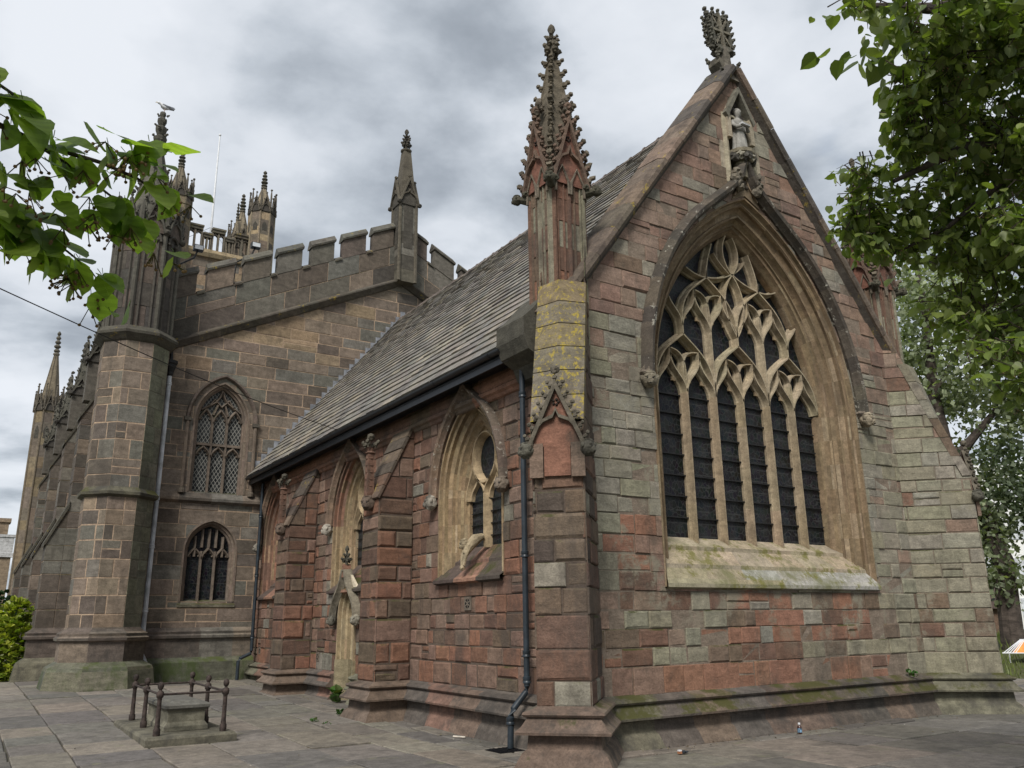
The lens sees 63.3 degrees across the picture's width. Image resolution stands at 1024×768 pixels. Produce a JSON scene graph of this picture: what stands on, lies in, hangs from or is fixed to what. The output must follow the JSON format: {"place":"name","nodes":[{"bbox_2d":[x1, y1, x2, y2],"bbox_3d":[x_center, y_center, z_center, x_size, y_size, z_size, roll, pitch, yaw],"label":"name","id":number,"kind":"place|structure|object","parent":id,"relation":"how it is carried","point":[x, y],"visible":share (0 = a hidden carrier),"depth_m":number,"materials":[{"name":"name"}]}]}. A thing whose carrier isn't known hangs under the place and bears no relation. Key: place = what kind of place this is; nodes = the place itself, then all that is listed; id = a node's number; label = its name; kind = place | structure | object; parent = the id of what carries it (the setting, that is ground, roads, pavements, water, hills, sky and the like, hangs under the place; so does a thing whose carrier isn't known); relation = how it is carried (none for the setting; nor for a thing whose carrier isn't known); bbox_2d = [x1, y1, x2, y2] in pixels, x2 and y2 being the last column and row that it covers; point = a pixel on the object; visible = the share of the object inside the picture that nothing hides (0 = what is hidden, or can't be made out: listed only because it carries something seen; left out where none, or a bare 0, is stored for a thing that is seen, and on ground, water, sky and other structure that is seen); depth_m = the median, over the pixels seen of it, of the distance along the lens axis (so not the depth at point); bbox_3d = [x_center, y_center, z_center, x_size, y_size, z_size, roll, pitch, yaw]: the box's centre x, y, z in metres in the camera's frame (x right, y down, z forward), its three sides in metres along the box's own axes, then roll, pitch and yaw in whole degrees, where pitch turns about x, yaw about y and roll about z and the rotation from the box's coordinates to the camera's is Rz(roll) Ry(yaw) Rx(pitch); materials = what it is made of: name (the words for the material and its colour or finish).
{"place":"outdoors","nodes":[
{"label":"outdoors","id":0,"kind":"place"},
{"bbox_2d":[0,679,1023,767],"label":"pavement","id":1,"kind":"structure","parent":0,"point":[55,730],"depth_m":11.53,"materials":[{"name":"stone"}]},
{"bbox_2d":[114,718,236,748],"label":"grave kerb","id":2,"kind":"structure","parent":1,"relation":"on","point":[145,738],"depth_m":11.88,"materials":[{"name":"stone"}]},
{"bbox_2d":[146,695,210,731],"bbox_3d":[-5.209,5.067,12.870,0.640,0.400,1.640,9,-19,-32],"label":"chest tomb","id":3,"kind":"object","parent":2,"relation":"on","point":[181,712],"visible":0.84,"depth_m":12.29,"materials":[{"name":"stone"}]},
{"bbox_2d":[128,672,228,736],"bbox_3d":[-5.221,4.930,12.934,1.064,0.720,2.484,9,-19,-32],"label":"grave railing","id":4,"kind":"object","parent":2,"relation":"on","point":[161,694],"visible":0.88,"depth_m":12.61,"materials":[{"name":"metal"}]},
{"bbox_2d":[328,684,343,701],"bbox_3d":[-3.518,6.169,16.597,0.350,0.334,0.344,-15,-21,41],"label":"weed","id":5,"kind":"object","parent":1,"relation":"on","point":[336,689],"visible":0.96,"depth_m":16.55,"materials":[{"name":"green plant"}]},
{"bbox_2d":[336,708,343,714],"bbox_3d":[-3.051,5.794,14.711,0.171,0.123,0.176,9,-19,-32],"label":"weed","id":6,"kind":"object","parent":1,"relation":"on","point":[339,711],"visible":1,"depth_m":14.69,"materials":[{"name":"green plant"}]},
{"bbox_2d":[485,747,524,752],"bbox_3d":[-0.088,4.813,10.943,0.400,0.013,0.400,9,-19,-32],"label":"drain grate","id":7,"kind":"object","parent":1,"relation":"on","point":[502,750],"visible":0.92,"depth_m":10.88,"materials":[{"name":"black metal"}]},
{"bbox_2d":[677,750,688,753],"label":"litter","id":8,"kind":"object","parent":1,"relation":"on","point":[680,751],"visible":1,"depth_m":10.46,"materials":[{"name":"white paper"}]},
{"bbox_2d":[797,723,801,733],"bbox_3d":[4.197,5.026,12.139,0.068,0.150,0.066,9,-19,-32],"label":"bottle","id":9,"kind":"object","parent":1,"relation":"on","point":[799,729],"visible":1,"depth_m":12.11,"materials":[{"name":"white paint"}]},
{"bbox_2d":[0,0,1023,596],"label":"sky","id":10,"kind":"structure","parent":0,"point":[321,97],"materials":[{"name":"grey"}]},
{"bbox_2d":[996,631,1023,678],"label":"ground","id":11,"kind":"structure","parent":0,"point":[1020,660],"depth_m":23.76,"materials":[{"name":"green plant"}]},
{"bbox_2d":[0,518,15,607],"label":"house","id":12,"kind":"structure","parent":11,"relation":"on","point":[6,545],"depth_m":50.64,"materials":[{"name":"beige stone"}]},
{"bbox_2d":[0,589,20,632],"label":"evergreen shrub","id":13,"kind":"object","parent":11,"relation":"on","point":[6,598],"visible":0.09,"depth_m":27.84,"materials":[{"name":"green plant"}]},
{"bbox_2d":[0,595,34,681],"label":"laurel shrub","id":14,"kind":"object","parent":11,"relation":"on","point":[13,625],"visible":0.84,"depth_m":22.96,"materials":[{"name":"green plant"}]},
{"bbox_2d":[0,67,213,327],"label":"lime tree","id":15,"kind":"object","parent":11,"relation":"on","point":[23,232],"visible":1,"depth_m":1.70,"materials":[{"name":"green plant"}]},
{"bbox_2d":[5,6,1023,767],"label":"church","id":16,"kind":"structure","parent":11,"relation":"on","point":[649,446],"depth_m":15.03,"materials":[{"name":"stone"}]},
{"bbox_2d":[157,101,174,111],"bbox_3d":[-10.141,-8.065,24.297,0.553,0.334,0.172,9,-19,-32],"label":"gull","id":17,"kind":"object","parent":16,"relation":"on","point":[164,107],"visible":1,"depth_m":24.25,"materials":[{"name":"white"}]},
{"bbox_2d":[0,288,336,429],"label":"overhead cable","id":18,"kind":"object","parent":16,"relation":"attached to","point":[148,355],"visible":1,"depth_m":10.96,"materials":[{"name":"metal"}]},
{"bbox_2d":[180,244,203,263],"bbox_3d":[-9.732,-3.486,24.962,0.770,1.572,0.208,9,-19,-32],"label":"floodlight","id":19,"kind":"object","parent":16,"relation":"attached to","point":[197,248],"visible":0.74,"depth_m":25.18,"materials":[{"name":"metal"}]},
{"bbox_2d":[176,519,236,607],"bbox_3d":[-8.279,4.878,22.611,1.500,2.339,0.430,9,-19,-32],"label":"lower window","id":20,"kind":"structure","parent":16,"relation":"in","point":[209,552],"depth_m":22.63,"materials":[{"name":"stone"}]},
{"bbox_2d":[189,134,226,249],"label":"flagpole","id":21,"kind":"object","parent":16,"relation":"on","point":[212,215],"visible":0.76,"depth_m":56.52,"materials":[{"name":"white metal"}]},
{"bbox_2d":[178,375,259,496],"bbox_3d":[-8.272,1.486,23.532,2.060,3.567,0.550,9,-19,-32],"label":"upper window","id":22,"kind":"structure","parent":16,"relation":"in","point":[221,420],"depth_m":23.56,"materials":[{"name":"stone"}]},
{"bbox_2d":[233,241,260,282],"bbox_3d":[-8.308,-3.732,25.987,0.770,1.572,0.208,9,-19,-32],"label":"floodlight","id":23,"kind":"object","parent":16,"relation":"attached to","point":[254,246],"visible":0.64,"depth_m":26.21,"materials":[{"name":"metal"}]},
{"bbox_2d":[252,475,288,600],"bbox_3d":[-6.146,4.042,22.216,0.835,3.360,2.607,9,-19,-32],"label":"side window","id":24,"kind":"structure","parent":16,"relation":"in","point":[270,507],"depth_m":22.79,"materials":[{"name":"stone"}]},
{"bbox_2d":[326,546,359,699],"bbox_3d":[-3.337,4.984,17.250,0.602,3.208,1.520,9,-19,-32],"label":"doorway","id":25,"kind":"structure","parent":16,"relation":"in","point":[344,610],"depth_m":17.41,"materials":[{"name":"stone"}]},
{"bbox_2d":[321,439,365,594],"bbox_3d":[-3.282,2.791,17.937,0.837,3.360,2.604,9,-19,-32],"label":"side window","id":26,"kind":"structure","parent":16,"relation":"in","point":[347,509],"depth_m":18.47,"materials":[{"name":"stone"}]},
{"bbox_2d":[423,384,508,585],"bbox_3d":[-0.556,1.602,13.865,0.835,3.360,2.607,9,-19,-32],"label":"side window","id":27,"kind":"structure","parent":16,"relation":"in","point":[470,482],"depth_m":14.24,"materials":[{"name":"stone"}]},
{"bbox_2d":[731,108,750,148],"bbox_3d":[4.223,-4.709,15.436,0.421,0.941,0.342,9,-19,-32],"label":"statue","id":28,"kind":"object","parent":16,"relation":"on","point":[740,128],"visible":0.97,"depth_m":15.34,"materials":[{"name":"stone"}]},
{"bbox_2d":[639,159,881,590],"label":"east window","id":29,"kind":"structure","parent":16,"relation":"in","point":[761,475],"depth_m":14.67,"materials":[{"name":"stone"}]},
{"bbox_2d":[906,668,919,676],"bbox_3d":[6.861,4.944,14.245,0.239,0.138,0.148,-14,-21,40],"label":"weed","id":30,"kind":"object","parent":16,"relation":"on","point":[909,672],"visible":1,"depth_m":14.24,"materials":[{"name":"green plant"}]},
{"bbox_2d":[800,0,1023,414],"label":"lime tree","id":31,"kind":"object","parent":11,"relation":"on","point":[944,53],"visible":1,"depth_m":4.61,"materials":[{"name":"green plant"}]},
{"bbox_2d":[892,236,1023,650],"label":"poplar tree","id":32,"kind":"object","parent":11,"relation":"on","point":[1003,570],"visible":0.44,"depth_m":28.33,"materials":[{"name":"green plant"}]},
{"bbox_2d":[892,263,1023,490],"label":"poplar tree","id":33,"kind":"object","parent":11,"relation":"on","point":[987,407],"visible":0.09,"depth_m":33.38,"materials":[{"name":"green plant"}]},
{"bbox_2d":[957,409,1023,542],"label":"poplar tree","id":34,"kind":"object","parent":11,"relation":"on","point":[1013,484],"visible":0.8,"depth_m":27.36,"materials":[{"name":"green plant"}]},
{"bbox_2d":[987,576,999,632],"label":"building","id":35,"kind":"structure","parent":11,"relation":"on","point":[995,613],"depth_m":42.30,"materials":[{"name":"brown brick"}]},
{"bbox_2d":[974,462,1023,626],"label":"apartment building","id":36,"kind":"structure","parent":11,"relation":"on","point":[1021,546],"depth_m":55.09,"materials":[{"name":"grey paint"}]},
{"bbox_2d":[1012,519,1023,538],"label":"window","id":37,"kind":"structure","parent":36,"relation":"in","point":[1016,535],"depth_m":55.23,"materials":[{"name":"grey paint"}]},
{"bbox_2d":[1014,558,1023,578],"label":"window","id":38,"kind":"structure","parent":36,"relation":"in","point":[1016,560],"depth_m":54.72,"materials":[{"name":"grey paint"}]},
{"bbox_2d":[1020,598,1023,615],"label":"window","id":39,"kind":"structure","parent":36,"relation":"in","point":[1022,599],"depth_m":54.20,"materials":[{"name":"grey paint"}]},
{"bbox_2d":[1002,639,1023,662],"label":"barrier shelter","id":40,"kind":"object","parent":11,"relation":"on","point":[1018,646],"visible":0.94,"depth_m":23.80,"materials":[{"name":"white paint"}]}
]}

